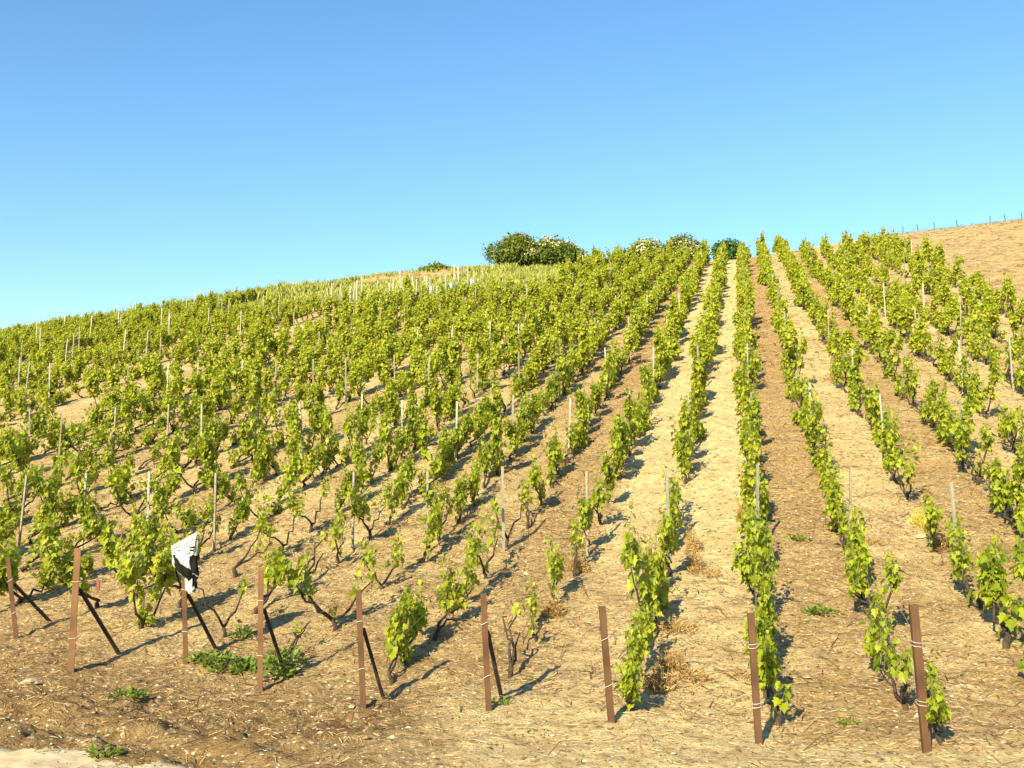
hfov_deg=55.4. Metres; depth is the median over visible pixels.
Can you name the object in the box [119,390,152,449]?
grapevine
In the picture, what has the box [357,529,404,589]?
grapevine
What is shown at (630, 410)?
grapevine
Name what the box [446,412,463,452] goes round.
grapevine
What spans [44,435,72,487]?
grapevine
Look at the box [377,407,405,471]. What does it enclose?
grapevine
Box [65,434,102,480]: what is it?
grapevine
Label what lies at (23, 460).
grapevine
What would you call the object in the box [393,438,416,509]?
grapevine
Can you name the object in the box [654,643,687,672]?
dry weed
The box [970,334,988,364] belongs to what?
grapevine
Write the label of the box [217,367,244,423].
grapevine
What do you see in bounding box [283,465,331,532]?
grapevine
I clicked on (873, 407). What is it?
grapevine
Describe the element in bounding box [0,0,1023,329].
sky
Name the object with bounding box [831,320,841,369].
grapevine
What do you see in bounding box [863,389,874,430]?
grapevine
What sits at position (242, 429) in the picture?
grapevine
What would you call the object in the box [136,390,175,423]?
grapevine
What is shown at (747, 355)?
vine stake
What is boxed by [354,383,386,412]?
grapevine
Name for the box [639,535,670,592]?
grapevine
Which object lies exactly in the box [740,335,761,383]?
grapevine
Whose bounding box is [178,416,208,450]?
grapevine
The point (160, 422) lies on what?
grapevine
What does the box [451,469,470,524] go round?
grapevine
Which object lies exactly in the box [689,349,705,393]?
grapevine
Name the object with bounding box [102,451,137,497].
grapevine
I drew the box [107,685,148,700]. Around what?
weed clump
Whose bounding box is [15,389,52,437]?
grapevine
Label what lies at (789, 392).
grapevine
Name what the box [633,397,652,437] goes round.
grapevine
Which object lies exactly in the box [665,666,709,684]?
dry weed
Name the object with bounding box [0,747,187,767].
track
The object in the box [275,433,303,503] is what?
grapevine
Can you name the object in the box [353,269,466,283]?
soil bank
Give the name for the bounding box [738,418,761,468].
grapevine
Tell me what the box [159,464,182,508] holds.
grapevine
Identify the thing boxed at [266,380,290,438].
grapevine
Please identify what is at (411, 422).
grapevine
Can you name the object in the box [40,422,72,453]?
grapevine
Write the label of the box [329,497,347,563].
grapevine
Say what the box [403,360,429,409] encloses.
grapevine
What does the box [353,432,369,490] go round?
grapevine
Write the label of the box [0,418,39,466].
grapevine
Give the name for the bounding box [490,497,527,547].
grapevine
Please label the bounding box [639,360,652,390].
grapevine
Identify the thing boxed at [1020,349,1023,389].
grapevine
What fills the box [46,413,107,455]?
grapevine
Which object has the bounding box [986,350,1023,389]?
grapevine
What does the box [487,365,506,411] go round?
grapevine
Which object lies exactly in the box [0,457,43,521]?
grapevine
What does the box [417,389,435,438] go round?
grapevine
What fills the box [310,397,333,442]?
grapevine
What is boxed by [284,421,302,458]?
grapevine
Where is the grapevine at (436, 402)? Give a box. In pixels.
[428,383,443,431]
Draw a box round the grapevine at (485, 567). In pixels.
[466,503,502,578]
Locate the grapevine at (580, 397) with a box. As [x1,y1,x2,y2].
[573,385,586,412]
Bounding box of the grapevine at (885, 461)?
[879,445,899,483]
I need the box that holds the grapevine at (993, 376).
[965,359,1006,418]
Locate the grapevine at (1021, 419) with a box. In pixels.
[1005,403,1023,441]
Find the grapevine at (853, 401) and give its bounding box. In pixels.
[846,381,862,417]
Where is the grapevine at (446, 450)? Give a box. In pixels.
[410,412,455,478]
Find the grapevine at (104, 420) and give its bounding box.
[93,390,140,426]
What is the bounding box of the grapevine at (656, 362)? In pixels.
[645,347,661,385]
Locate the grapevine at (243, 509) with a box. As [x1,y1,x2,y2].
[227,493,251,539]
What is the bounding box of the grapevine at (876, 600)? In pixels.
[864,576,896,668]
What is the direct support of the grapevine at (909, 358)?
on the ground at (604, 747)
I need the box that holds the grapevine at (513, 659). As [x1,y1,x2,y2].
[502,599,526,677]
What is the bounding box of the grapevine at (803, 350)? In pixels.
[783,326,808,385]
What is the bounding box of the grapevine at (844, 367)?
[840,348,848,385]
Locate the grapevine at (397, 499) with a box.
[384,468,405,525]
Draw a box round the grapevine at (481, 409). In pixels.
[473,394,490,437]
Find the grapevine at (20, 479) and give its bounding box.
[3,462,44,503]
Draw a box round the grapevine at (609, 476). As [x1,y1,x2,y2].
[600,449,616,502]
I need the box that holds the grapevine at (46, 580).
[0,532,57,603]
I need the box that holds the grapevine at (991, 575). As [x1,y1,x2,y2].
[974,530,1022,648]
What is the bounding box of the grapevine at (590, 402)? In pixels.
[577,398,594,423]
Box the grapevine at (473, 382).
[466,365,480,398]
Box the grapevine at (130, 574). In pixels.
[115,524,175,629]
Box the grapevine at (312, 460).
[302,440,326,487]
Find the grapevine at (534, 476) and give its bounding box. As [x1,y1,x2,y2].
[528,448,546,504]
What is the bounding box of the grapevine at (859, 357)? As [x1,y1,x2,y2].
[844,338,869,399]
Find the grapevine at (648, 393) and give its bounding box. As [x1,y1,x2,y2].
[642,373,654,408]
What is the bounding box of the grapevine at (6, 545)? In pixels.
[3,529,19,563]
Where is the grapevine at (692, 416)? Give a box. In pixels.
[678,397,695,431]
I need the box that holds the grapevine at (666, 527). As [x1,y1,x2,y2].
[654,500,678,575]
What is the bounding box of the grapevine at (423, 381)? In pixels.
[419,365,438,399]
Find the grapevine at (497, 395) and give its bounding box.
[492,377,504,417]
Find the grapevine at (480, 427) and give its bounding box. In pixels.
[469,411,491,446]
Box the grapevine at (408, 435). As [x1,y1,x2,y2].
[399,413,419,460]
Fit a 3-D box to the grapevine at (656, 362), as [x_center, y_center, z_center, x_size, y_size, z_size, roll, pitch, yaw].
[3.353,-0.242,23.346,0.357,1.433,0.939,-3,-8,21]
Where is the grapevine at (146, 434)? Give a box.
[139,424,183,459]
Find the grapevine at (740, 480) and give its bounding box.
[737,454,754,510]
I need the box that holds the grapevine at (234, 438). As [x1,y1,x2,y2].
[222,412,270,445]
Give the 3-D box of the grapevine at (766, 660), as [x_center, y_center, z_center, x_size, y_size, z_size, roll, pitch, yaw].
[1.962,2.254,7.434,0.254,0.776,0.741,0,-7,1]
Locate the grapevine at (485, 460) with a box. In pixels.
[476,433,492,487]
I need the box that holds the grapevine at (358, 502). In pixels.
[342,477,399,539]
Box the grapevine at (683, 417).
[674,396,693,454]
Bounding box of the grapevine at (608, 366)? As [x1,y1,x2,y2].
[602,342,614,400]
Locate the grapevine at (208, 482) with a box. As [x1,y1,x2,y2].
[197,455,244,502]
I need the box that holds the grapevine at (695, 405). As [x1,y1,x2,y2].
[680,376,698,429]
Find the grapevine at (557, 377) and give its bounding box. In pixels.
[551,368,561,401]
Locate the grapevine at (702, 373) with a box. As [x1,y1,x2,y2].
[698,355,708,384]
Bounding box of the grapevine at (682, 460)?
[676,433,692,484]
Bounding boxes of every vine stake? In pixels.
[18,357,19,389]
[18,475,27,545]
[25,361,30,398]
[28,408,30,456]
[48,363,50,403]
[58,412,62,457]
[65,338,67,364]
[71,333,74,366]
[81,473,87,549]
[113,407,116,449]
[146,330,148,354]
[146,472,149,523]
[165,404,169,450]
[166,363,168,393]
[200,404,201,459]
[213,473,216,550]
[255,403,259,455]
[275,361,276,402]
[299,401,303,453]
[312,359,313,400]
[345,358,346,402]
[351,472,354,551]
[361,394,362,443]
[401,400,402,455]
[426,471,428,545]
[428,356,429,388]
[455,401,457,460]
[476,353,478,396]
[489,321,490,353]
[501,466,504,551]
[512,395,513,455]
[518,351,519,395]
[568,398,570,458]
[585,471,588,555]
[665,468,670,556]
[687,394,690,448]
[746,343,748,376]
[756,464,758,530]
[827,310,828,337]
[848,467,851,554]
[851,349,854,383]
[878,395,884,454]
[883,284,885,318]
[904,344,905,393]
[949,482,961,584]
[958,340,963,393]
[958,401,966,470]
[960,306,961,346]
[1008,337,1013,389]
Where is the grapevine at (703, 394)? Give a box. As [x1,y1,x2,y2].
[688,379,707,408]
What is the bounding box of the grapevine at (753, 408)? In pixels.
[736,381,760,440]
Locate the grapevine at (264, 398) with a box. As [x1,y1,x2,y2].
[259,391,278,423]
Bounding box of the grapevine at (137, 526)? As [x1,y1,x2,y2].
[129,467,168,539]
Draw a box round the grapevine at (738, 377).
[732,367,742,397]
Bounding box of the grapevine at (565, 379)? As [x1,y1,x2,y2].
[555,343,574,394]
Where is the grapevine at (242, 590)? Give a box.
[197,575,248,637]
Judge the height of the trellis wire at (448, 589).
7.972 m
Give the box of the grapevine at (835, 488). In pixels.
[824,463,843,531]
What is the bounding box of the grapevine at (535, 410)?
[521,388,542,433]
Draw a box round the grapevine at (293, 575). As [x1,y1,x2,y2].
[275,541,381,631]
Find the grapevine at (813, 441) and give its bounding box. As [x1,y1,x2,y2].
[805,419,829,469]
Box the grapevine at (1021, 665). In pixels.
[1017,619,1023,673]
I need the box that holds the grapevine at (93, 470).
[67,452,100,494]
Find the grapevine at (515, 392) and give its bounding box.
[507,376,520,405]
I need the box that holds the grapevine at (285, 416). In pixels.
[279,393,302,427]
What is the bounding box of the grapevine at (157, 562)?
[149,525,197,607]
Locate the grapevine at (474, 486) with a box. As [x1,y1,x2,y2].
[467,450,480,505]
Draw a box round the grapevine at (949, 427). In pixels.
[943,396,975,469]
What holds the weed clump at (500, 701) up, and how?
on the ground at (604, 747)
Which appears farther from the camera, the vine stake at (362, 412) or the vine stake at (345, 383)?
the vine stake at (345, 383)
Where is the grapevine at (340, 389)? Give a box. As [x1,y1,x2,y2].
[334,374,344,409]
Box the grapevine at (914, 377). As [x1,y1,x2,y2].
[891,366,920,406]
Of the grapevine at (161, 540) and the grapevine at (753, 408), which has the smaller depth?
the grapevine at (161, 540)
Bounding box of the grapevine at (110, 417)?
[106,401,134,439]
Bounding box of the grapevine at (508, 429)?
[502,414,515,450]
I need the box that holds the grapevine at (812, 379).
[800,373,813,406]
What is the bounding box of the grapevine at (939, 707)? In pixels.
[923,646,952,744]
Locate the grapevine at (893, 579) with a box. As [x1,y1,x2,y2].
[841,537,905,634]
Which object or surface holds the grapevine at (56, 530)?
on the ground at (604, 747)
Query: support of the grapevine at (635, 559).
on the ground at (604, 747)
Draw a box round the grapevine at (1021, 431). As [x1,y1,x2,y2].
[1015,422,1023,452]
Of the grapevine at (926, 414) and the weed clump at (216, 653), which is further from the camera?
the grapevine at (926, 414)
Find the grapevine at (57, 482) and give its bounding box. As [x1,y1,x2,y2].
[32,465,63,504]
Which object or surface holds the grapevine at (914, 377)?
on the ground at (604, 747)
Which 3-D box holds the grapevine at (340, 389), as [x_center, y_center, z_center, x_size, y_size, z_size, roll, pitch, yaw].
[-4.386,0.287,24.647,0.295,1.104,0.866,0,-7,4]
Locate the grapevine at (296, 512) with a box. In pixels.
[254,483,307,552]
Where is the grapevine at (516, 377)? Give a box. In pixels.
[511,366,524,397]
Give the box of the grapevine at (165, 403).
[160,387,191,432]
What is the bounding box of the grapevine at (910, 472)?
[889,435,920,502]
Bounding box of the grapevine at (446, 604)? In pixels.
[432,551,468,640]
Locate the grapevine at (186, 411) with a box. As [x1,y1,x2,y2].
[178,391,210,430]
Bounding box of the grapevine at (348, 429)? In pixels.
[342,402,369,453]
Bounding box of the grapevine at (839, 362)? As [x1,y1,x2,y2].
[833,352,845,377]
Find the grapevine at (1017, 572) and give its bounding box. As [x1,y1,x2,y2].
[1007,505,1023,618]
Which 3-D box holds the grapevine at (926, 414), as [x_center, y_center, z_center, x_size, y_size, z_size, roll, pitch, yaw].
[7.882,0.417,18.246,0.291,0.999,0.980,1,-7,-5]
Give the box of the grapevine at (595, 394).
[589,378,601,416]
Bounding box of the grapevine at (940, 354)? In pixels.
[936,333,961,380]
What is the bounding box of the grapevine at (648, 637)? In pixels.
[629,602,655,667]
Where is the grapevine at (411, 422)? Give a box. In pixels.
[406,391,419,450]
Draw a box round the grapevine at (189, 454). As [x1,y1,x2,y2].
[182,436,199,468]
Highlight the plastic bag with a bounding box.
[171,532,198,593]
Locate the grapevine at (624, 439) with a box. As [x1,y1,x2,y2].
[610,412,630,469]
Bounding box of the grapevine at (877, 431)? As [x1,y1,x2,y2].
[871,408,888,449]
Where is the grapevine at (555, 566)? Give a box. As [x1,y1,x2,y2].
[543,535,565,603]
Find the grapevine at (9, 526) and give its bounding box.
[0,508,24,541]
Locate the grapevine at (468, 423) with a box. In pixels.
[454,396,474,458]
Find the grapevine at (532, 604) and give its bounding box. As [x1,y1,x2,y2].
[525,575,541,641]
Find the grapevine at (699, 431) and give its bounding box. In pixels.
[679,407,706,448]
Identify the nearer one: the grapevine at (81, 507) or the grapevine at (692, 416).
the grapevine at (81, 507)
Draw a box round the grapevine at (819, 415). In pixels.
[806,400,823,445]
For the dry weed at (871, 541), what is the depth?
12.57 m
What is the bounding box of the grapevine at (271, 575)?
[254,539,287,613]
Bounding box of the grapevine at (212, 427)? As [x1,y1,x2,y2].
[193,404,218,463]
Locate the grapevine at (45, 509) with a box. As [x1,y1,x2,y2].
[28,489,63,543]
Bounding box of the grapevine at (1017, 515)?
[1011,485,1023,533]
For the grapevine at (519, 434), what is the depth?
18.57 m
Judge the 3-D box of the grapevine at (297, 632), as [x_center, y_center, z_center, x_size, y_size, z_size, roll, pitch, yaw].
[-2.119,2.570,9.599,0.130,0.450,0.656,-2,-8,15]
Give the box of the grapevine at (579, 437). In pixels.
[568,414,591,454]
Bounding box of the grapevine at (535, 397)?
[530,388,540,424]
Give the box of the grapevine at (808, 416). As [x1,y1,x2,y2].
[798,385,818,453]
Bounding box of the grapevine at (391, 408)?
[378,392,400,435]
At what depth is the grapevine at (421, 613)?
9.51 m
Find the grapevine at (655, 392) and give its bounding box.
[641,372,659,407]
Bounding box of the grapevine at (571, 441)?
[562,419,575,463]
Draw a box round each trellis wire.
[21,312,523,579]
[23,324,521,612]
[77,372,491,634]
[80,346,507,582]
[188,343,560,633]
[198,318,575,585]
[263,329,607,654]
[268,323,602,601]
[366,343,622,622]
[381,365,617,656]
[489,338,664,626]
[491,380,652,672]
[610,344,703,638]
[752,452,755,628]
[793,363,915,689]
[794,352,909,625]
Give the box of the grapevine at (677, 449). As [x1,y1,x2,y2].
[669,414,695,468]
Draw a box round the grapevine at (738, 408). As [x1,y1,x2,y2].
[734,385,745,413]
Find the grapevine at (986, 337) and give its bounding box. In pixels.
[980,313,1002,370]
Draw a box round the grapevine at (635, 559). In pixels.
[620,501,672,623]
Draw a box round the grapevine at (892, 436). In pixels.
[879,404,900,470]
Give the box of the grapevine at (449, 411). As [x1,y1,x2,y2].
[440,385,463,422]
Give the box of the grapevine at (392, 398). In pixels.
[386,379,403,425]
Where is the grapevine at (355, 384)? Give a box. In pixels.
[347,371,395,405]
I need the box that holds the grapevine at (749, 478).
[737,457,770,516]
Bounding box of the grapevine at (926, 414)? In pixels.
[917,378,947,427]
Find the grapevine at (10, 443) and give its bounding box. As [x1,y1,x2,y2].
[0,419,31,471]
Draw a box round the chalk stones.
[0,252,1023,767]
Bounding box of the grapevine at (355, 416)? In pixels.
[346,389,365,428]
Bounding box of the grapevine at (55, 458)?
[51,422,73,464]
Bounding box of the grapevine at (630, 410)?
[622,378,642,445]
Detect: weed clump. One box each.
[83,743,124,757]
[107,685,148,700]
[183,648,234,664]
[203,653,257,673]
[227,619,254,641]
[228,659,274,673]
[253,641,300,679]
[265,638,306,668]
[491,696,511,704]
[784,533,811,540]
[799,603,839,615]
[836,717,859,724]
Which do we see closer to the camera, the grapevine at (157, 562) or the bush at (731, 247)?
the grapevine at (157, 562)
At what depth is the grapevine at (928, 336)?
24.01 m
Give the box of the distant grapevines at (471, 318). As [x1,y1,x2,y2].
[0,225,1023,445]
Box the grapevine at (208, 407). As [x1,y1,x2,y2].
[198,392,221,426]
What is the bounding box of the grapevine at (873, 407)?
[867,376,883,436]
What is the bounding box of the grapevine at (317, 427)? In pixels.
[286,399,325,454]
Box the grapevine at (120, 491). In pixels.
[103,463,168,521]
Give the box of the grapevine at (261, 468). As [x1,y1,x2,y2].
[248,442,272,486]
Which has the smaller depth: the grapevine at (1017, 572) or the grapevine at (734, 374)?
the grapevine at (1017, 572)
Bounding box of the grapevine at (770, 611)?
[755,571,780,652]
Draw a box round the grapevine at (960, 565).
[944,522,982,609]
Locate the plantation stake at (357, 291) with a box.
[356,280,357,302]
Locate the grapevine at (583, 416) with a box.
[572,387,590,428]
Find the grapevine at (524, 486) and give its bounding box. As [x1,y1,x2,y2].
[517,478,533,528]
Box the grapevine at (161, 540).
[153,520,172,581]
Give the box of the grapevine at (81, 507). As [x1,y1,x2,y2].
[76,473,102,541]
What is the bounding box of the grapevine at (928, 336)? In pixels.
[922,320,944,366]
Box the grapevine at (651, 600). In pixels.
[636,532,663,647]
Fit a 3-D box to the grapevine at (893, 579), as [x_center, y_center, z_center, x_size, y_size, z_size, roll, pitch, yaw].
[3.491,2.017,9.505,0.285,1.039,1.354,1,-7,-4]
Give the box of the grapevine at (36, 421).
[19,393,48,438]
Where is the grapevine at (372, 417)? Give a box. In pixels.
[356,402,378,444]
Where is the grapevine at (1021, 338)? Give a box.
[1015,325,1023,347]
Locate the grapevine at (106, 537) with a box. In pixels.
[88,512,160,593]
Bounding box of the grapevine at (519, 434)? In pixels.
[507,417,527,461]
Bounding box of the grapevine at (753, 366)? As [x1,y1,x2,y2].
[746,343,759,382]
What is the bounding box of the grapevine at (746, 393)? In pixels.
[740,371,762,434]
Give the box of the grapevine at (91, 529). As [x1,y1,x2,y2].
[53,496,117,555]
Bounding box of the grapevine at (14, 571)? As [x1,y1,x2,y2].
[0,529,22,595]
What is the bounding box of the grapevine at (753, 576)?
[743,532,779,606]
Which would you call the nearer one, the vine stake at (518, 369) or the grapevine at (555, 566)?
the grapevine at (555, 566)
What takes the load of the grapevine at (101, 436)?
on the ground at (604, 747)
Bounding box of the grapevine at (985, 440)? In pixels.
[952,416,996,485]
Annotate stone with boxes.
[18,678,41,685]
[245,692,255,696]
[915,533,929,538]
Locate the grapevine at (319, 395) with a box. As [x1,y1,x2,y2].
[313,382,326,415]
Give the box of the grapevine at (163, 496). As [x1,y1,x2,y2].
[153,470,196,533]
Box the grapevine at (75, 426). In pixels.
[52,410,83,441]
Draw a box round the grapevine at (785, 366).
[780,349,794,378]
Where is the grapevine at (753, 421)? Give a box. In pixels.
[740,410,758,437]
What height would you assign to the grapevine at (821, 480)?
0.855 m
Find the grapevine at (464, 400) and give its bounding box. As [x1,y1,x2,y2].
[453,365,469,407]
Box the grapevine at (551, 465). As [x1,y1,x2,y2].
[541,417,561,487]
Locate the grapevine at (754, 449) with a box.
[747,426,762,488]
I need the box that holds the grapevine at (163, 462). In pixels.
[152,445,179,481]
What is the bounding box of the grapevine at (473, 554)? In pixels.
[447,512,482,614]
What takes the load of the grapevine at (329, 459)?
on the ground at (604, 747)
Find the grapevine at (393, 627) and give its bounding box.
[383,584,415,684]
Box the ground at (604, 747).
[0,219,1023,767]
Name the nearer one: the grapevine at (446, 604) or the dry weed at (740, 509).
the grapevine at (446, 604)
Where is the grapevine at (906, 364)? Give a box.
[900,354,913,396]
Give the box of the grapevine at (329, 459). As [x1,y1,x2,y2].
[320,436,339,479]
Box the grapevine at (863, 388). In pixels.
[858,380,866,407]
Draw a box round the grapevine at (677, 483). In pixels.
[669,475,684,526]
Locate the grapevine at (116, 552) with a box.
[98,494,170,560]
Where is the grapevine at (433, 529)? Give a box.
[417,498,441,562]
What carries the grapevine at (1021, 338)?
on the ground at (604, 747)
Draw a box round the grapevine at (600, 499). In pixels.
[589,474,611,524]
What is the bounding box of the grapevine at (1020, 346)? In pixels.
[1012,336,1023,357]
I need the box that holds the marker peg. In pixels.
[96,580,99,593]
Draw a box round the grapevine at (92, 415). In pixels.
[82,392,103,437]
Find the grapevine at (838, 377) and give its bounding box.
[829,357,846,392]
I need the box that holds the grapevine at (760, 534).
[743,499,774,582]
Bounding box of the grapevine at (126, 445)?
[108,423,134,459]
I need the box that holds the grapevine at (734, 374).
[731,349,750,381]
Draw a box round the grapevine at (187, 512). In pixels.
[171,491,221,559]
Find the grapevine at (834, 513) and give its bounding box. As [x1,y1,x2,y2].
[821,474,848,554]
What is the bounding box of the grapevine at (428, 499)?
[419,477,454,541]
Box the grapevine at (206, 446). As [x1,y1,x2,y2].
[197,426,217,466]
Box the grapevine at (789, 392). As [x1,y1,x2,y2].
[782,374,807,407]
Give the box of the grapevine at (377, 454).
[350,431,386,483]
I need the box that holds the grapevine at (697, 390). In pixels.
[692,371,703,419]
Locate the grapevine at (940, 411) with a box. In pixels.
[935,383,984,450]
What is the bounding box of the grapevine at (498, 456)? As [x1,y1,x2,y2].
[489,399,506,475]
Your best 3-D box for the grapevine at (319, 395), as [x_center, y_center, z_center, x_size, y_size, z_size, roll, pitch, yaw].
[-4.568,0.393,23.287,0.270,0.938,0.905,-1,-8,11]
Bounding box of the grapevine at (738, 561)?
[731,540,764,602]
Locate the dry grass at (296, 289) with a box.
[0,261,608,332]
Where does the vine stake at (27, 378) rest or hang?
on the ground at (604, 747)
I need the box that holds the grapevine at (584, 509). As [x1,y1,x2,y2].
[576,491,594,545]
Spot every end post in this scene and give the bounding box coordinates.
[5,557,51,638]
[67,548,120,672]
[181,575,216,664]
[257,569,284,691]
[356,590,384,708]
[480,593,502,710]
[598,606,614,722]
[747,612,762,744]
[908,604,931,752]
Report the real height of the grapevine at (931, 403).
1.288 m
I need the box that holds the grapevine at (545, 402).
[536,384,550,415]
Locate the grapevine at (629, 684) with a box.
[614,602,644,710]
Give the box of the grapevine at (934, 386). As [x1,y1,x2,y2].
[906,374,939,412]
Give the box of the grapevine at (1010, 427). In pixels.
[993,403,1020,455]
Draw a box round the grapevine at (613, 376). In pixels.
[608,367,616,392]
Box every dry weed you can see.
[541,595,565,618]
[565,555,590,572]
[642,662,675,693]
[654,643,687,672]
[655,618,696,632]
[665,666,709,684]
[684,524,701,552]
[684,541,703,570]
[684,565,721,576]
[726,668,750,680]
[734,499,746,521]
[819,373,848,381]
[865,537,887,544]
[922,510,940,534]
[929,531,951,551]
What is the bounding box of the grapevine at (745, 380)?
[739,366,753,396]
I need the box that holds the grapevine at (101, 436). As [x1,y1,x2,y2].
[66,418,116,467]
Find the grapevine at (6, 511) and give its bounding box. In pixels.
[0,486,29,528]
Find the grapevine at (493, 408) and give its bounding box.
[481,393,498,423]
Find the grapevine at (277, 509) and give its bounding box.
[233,459,282,518]
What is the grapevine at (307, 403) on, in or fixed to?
on the ground at (604, 747)
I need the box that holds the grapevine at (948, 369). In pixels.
[941,351,961,389]
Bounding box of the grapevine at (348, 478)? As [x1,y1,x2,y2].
[333,460,362,513]
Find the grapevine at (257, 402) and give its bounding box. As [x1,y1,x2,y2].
[245,392,267,417]
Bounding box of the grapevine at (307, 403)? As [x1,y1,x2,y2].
[302,390,322,422]
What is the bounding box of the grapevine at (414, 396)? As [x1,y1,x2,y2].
[403,386,416,418]
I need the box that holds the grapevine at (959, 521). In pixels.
[944,507,966,576]
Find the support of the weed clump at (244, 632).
on the ground at (604, 747)
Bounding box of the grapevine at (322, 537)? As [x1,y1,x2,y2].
[304,529,329,579]
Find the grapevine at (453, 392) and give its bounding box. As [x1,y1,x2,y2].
[445,371,462,413]
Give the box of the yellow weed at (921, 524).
[909,507,926,527]
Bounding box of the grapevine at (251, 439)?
[220,414,259,468]
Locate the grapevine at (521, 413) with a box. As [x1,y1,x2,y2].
[513,391,532,441]
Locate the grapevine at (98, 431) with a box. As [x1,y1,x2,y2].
[89,417,109,445]
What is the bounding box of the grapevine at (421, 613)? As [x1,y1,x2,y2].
[392,573,431,665]
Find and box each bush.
[412,261,456,272]
[482,231,551,266]
[523,235,588,266]
[633,237,667,259]
[664,232,700,261]
[709,238,751,259]
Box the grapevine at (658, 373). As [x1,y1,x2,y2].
[652,352,666,388]
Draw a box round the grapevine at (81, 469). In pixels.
[70,437,127,511]
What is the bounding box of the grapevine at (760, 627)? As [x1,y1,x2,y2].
[741,599,782,698]
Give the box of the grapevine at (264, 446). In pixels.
[256,416,279,475]
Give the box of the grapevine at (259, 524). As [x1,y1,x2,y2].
[232,508,277,577]
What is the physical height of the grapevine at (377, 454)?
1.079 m
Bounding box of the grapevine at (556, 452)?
[545,438,563,476]
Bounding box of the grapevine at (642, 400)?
[635,383,646,411]
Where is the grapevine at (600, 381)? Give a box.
[597,365,604,407]
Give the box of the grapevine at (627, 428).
[616,412,641,456]
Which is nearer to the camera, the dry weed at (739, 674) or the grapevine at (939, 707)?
the grapevine at (939, 707)
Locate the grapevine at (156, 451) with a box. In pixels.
[138,421,169,469]
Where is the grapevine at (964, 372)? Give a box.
[956,345,973,397]
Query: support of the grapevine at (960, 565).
on the ground at (604, 747)
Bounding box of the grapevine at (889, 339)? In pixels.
[870,325,896,367]
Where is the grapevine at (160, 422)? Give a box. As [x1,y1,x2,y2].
[150,409,169,441]
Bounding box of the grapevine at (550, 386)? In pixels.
[545,373,557,409]
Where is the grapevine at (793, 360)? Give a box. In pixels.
[788,344,801,372]
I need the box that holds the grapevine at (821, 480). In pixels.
[818,455,837,498]
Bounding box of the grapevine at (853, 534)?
[843,501,866,555]
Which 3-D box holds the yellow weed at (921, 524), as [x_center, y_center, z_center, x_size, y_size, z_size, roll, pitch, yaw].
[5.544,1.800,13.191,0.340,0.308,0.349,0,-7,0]
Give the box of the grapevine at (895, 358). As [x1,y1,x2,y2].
[881,326,903,381]
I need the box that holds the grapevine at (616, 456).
[607,410,625,480]
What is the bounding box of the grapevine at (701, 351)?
[696,340,706,366]
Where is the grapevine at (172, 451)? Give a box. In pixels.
[157,429,222,494]
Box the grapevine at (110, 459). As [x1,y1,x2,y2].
[101,441,136,474]
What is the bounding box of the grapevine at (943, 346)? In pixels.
[937,334,950,353]
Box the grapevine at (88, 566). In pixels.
[37,504,95,572]
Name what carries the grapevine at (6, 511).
on the ground at (604, 747)
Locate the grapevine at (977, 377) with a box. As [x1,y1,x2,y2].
[966,360,982,389]
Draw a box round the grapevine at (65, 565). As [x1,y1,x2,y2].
[39,535,99,607]
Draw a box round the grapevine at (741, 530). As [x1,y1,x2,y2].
[736,489,765,550]
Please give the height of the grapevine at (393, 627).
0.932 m
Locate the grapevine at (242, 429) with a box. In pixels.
[233,415,264,459]
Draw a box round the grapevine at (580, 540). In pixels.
[567,516,586,575]
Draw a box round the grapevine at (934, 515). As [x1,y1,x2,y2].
[921,491,944,553]
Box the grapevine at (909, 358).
[903,355,917,375]
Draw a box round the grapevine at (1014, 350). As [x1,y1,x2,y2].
[1001,334,1023,380]
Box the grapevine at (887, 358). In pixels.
[878,342,894,371]
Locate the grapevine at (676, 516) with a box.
[660,459,684,536]
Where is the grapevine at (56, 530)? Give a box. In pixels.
[21,509,62,571]
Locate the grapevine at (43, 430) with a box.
[0,414,47,458]
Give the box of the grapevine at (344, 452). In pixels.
[322,394,350,468]
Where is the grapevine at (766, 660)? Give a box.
[747,627,793,725]
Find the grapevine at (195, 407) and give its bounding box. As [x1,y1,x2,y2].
[189,388,212,420]
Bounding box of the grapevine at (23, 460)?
[0,440,29,481]
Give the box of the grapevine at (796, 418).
[791,389,813,435]
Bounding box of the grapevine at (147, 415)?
[134,399,161,431]
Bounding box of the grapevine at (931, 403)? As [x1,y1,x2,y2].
[925,381,953,440]
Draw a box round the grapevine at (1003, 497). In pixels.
[985,442,1023,530]
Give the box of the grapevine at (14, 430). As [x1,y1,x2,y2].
[1,419,32,439]
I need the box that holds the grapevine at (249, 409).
[244,378,285,447]
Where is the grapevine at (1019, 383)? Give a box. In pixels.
[1012,357,1023,393]
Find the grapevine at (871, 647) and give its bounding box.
[858,607,913,710]
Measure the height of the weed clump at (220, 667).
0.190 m
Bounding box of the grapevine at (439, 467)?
[412,436,449,492]
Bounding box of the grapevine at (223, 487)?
[206,467,231,508]
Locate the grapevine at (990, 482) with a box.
[981,457,994,507]
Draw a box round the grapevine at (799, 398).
[791,373,806,400]
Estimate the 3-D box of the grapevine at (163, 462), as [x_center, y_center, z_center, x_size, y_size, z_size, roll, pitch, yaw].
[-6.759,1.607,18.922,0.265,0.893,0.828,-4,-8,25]
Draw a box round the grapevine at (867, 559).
[843,520,871,605]
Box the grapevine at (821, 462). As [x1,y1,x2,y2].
[810,435,833,476]
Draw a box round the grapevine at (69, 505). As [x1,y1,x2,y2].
[41,468,77,527]
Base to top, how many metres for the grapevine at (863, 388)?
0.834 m
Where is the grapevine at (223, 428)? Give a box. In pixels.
[213,415,230,449]

